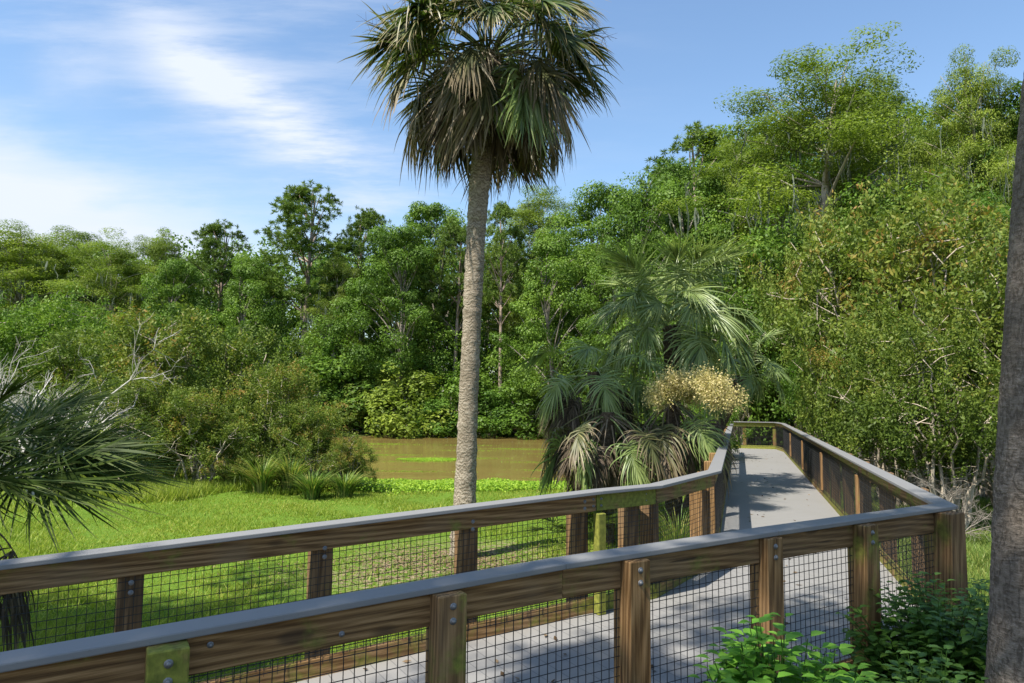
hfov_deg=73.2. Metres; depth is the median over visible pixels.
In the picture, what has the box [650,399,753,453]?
shrub
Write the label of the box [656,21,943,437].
cypress tree
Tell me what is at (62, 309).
shrub
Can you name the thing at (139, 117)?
sky
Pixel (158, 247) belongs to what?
cypress tree
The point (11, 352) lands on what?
shrub
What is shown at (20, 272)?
cypress tree
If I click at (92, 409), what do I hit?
bare shrub
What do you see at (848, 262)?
tree
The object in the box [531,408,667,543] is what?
palm tree
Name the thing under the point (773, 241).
tree
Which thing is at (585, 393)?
bush
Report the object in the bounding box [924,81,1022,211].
tree
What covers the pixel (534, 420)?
bush
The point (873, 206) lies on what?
tree
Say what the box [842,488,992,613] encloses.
rough grass
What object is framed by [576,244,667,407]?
tree
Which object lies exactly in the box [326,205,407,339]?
pine tree
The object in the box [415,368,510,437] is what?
bush
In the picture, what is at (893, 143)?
cypress tree
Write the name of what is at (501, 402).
bush
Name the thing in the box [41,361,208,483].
shrub
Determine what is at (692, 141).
pine tree
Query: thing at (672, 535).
grass clump
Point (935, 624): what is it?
shrub
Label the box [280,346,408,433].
bush
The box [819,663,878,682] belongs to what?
shrub
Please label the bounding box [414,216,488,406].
pine tree
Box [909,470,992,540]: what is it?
bare shrub
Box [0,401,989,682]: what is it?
ground
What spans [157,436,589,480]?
water
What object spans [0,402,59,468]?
shrub
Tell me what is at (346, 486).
reed clump
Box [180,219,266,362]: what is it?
pine tree
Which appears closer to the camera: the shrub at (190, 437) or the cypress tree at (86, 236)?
the shrub at (190, 437)
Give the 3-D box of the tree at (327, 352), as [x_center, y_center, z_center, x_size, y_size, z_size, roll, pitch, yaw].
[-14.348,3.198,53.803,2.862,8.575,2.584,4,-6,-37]
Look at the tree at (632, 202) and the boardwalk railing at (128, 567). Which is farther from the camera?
the tree at (632, 202)
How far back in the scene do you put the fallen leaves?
4.94 m
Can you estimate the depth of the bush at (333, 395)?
51.80 m
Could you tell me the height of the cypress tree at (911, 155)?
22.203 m
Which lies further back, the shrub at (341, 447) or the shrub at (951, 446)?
the shrub at (341, 447)
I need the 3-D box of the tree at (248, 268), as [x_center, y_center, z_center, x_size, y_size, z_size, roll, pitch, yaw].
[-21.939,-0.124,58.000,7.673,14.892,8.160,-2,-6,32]
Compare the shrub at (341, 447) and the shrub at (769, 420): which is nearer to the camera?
the shrub at (341, 447)
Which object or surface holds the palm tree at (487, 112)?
on the ground at (114, 533)
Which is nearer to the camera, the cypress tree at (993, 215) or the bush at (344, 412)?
the cypress tree at (993, 215)
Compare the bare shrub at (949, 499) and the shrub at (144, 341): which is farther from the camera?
the shrub at (144, 341)
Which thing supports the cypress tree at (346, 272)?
on the ground at (114, 533)
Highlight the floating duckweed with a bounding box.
[323,443,570,479]
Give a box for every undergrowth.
[0,297,648,430]
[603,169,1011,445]
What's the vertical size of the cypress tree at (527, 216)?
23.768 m
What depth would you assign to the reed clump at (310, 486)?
16.19 m
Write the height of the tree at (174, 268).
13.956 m
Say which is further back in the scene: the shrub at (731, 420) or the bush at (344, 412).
the bush at (344, 412)
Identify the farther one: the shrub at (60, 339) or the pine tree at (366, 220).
the pine tree at (366, 220)
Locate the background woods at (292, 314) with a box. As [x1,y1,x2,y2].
[0,98,1015,417]
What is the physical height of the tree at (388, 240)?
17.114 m
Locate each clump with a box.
[155,464,210,480]
[204,457,261,481]
[208,457,278,483]
[225,454,300,493]
[264,450,330,491]
[279,466,345,499]
[316,470,370,497]
[659,503,720,540]
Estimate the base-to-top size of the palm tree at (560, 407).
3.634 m
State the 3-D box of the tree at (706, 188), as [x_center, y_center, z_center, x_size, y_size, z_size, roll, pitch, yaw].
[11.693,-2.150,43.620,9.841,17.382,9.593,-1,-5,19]
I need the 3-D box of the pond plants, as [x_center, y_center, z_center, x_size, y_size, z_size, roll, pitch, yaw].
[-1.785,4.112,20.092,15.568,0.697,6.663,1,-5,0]
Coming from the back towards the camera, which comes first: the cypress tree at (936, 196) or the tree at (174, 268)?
the tree at (174, 268)
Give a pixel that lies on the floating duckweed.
(433, 459)
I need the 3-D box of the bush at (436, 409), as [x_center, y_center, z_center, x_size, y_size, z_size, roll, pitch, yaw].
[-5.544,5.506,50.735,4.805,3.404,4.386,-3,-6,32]
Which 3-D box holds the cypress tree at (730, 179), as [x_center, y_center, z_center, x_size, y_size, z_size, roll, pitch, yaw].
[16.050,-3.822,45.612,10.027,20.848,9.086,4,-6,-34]
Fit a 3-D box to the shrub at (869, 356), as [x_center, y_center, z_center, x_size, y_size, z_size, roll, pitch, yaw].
[8.441,1.429,15.586,3.587,4.833,3.541,-3,-6,39]
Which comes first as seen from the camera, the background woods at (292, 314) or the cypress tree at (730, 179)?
the cypress tree at (730, 179)
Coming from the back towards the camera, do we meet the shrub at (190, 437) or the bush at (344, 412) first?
the bush at (344, 412)
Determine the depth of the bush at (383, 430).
50.36 m
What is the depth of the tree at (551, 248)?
48.94 m
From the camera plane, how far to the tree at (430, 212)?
59.01 m
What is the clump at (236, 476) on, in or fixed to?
on the ground at (114, 533)
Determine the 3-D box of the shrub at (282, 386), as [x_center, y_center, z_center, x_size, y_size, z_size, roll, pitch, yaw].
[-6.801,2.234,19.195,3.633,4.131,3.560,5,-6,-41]
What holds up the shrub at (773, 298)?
on the ground at (114, 533)
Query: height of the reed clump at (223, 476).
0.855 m
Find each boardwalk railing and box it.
[0,424,732,682]
[0,503,968,682]
[726,421,776,448]
[773,422,957,602]
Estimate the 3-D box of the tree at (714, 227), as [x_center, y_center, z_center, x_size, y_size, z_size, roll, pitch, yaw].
[12.742,-1.632,40.199,8.070,15.662,8.582,2,-5,-16]
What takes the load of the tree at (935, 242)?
on the ground at (114, 533)
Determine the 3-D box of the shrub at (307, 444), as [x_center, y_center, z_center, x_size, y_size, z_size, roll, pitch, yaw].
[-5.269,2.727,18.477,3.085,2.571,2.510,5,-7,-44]
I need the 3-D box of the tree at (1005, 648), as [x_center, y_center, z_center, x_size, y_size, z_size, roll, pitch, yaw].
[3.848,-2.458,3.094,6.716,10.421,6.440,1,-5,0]
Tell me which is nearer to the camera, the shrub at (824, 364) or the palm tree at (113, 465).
the palm tree at (113, 465)
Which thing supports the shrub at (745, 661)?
on the ground at (114, 533)
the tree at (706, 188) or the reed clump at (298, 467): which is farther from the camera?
the tree at (706, 188)
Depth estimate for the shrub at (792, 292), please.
25.84 m
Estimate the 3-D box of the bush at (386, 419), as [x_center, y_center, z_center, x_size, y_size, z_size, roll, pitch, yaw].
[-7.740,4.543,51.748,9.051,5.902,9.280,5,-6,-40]
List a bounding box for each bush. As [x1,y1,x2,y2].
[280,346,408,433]
[307,382,387,432]
[321,375,425,432]
[339,362,457,438]
[367,421,406,436]
[405,393,457,437]
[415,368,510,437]
[454,386,528,438]
[478,371,550,439]
[519,398,586,435]
[536,375,601,437]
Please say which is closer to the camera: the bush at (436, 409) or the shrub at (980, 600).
the shrub at (980, 600)
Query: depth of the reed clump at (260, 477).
16.58 m
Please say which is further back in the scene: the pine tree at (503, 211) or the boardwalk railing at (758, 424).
the pine tree at (503, 211)
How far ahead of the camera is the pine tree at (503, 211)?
55.38 m
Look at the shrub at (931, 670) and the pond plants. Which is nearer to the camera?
the shrub at (931, 670)
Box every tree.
[0,218,107,353]
[0,225,125,349]
[0,358,198,650]
[22,227,196,375]
[119,226,200,332]
[130,257,225,382]
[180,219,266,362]
[205,254,296,399]
[248,179,366,362]
[287,253,373,389]
[318,328,344,425]
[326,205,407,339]
[328,221,453,398]
[341,0,626,557]
[366,201,488,398]
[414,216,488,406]
[481,184,605,370]
[481,201,533,391]
[488,227,610,410]
[513,335,677,455]
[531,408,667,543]
[535,180,665,387]
[574,156,701,396]
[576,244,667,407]
[582,226,771,523]
[616,175,758,382]
[616,359,755,531]
[634,120,754,263]
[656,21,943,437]
[662,180,801,436]
[683,326,795,507]
[693,132,785,437]
[803,64,953,236]
[825,189,927,245]
[888,127,950,188]
[894,43,1020,280]
[899,183,996,234]
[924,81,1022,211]
[944,191,1010,459]
[984,73,1023,682]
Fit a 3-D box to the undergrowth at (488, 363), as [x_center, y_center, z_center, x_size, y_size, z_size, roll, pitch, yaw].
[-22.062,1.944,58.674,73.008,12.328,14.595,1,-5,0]
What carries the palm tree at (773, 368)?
on the ground at (114, 533)
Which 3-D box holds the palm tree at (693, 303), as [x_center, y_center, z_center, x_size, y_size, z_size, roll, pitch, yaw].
[3.037,0.737,13.294,3.497,5.764,3.733,1,-5,0]
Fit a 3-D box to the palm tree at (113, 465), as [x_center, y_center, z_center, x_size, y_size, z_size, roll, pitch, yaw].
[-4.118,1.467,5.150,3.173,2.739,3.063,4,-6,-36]
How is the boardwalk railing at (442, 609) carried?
attached to the boardwalk
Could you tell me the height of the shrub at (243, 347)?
6.038 m
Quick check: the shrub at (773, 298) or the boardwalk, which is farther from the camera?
the shrub at (773, 298)
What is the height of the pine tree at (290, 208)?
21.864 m
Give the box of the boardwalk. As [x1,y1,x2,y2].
[295,448,915,682]
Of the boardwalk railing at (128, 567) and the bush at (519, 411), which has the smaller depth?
the boardwalk railing at (128, 567)
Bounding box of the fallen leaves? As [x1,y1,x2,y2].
[363,454,809,681]
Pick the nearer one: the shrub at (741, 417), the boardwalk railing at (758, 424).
the boardwalk railing at (758, 424)
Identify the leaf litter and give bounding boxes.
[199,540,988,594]
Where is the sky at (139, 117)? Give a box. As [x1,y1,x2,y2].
[0,0,1023,395]
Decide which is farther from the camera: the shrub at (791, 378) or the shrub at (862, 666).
the shrub at (791, 378)
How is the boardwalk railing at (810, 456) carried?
attached to the boardwalk
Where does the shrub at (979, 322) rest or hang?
on the ground at (114, 533)
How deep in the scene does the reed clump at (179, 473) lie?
17.65 m
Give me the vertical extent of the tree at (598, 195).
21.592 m
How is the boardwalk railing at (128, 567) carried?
attached to the boardwalk
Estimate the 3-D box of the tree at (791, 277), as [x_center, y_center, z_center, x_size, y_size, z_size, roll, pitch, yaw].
[12.237,-0.614,24.392,7.007,10.827,6.376,3,-5,-25]
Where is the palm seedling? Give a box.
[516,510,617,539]
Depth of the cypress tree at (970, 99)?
33.52 m
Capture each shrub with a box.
[0,282,163,409]
[0,291,120,453]
[0,314,184,494]
[0,321,161,448]
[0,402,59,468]
[26,291,250,477]
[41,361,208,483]
[112,381,274,483]
[141,314,321,476]
[210,348,345,485]
[265,396,375,483]
[317,433,378,490]
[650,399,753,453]
[676,280,794,444]
[687,612,879,682]
[733,323,801,445]
[734,225,835,441]
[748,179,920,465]
[754,309,847,451]
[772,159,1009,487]
[780,293,900,474]
[788,222,989,404]
[802,302,977,505]
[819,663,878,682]
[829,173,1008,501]
[835,571,989,682]
[837,301,1000,529]
[866,644,988,682]
[871,214,1009,505]
[901,574,989,632]
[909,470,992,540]
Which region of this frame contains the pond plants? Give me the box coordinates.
[191,476,629,495]
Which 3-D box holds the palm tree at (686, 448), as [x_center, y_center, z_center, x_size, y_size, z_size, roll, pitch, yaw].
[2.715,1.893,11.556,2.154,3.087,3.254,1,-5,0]

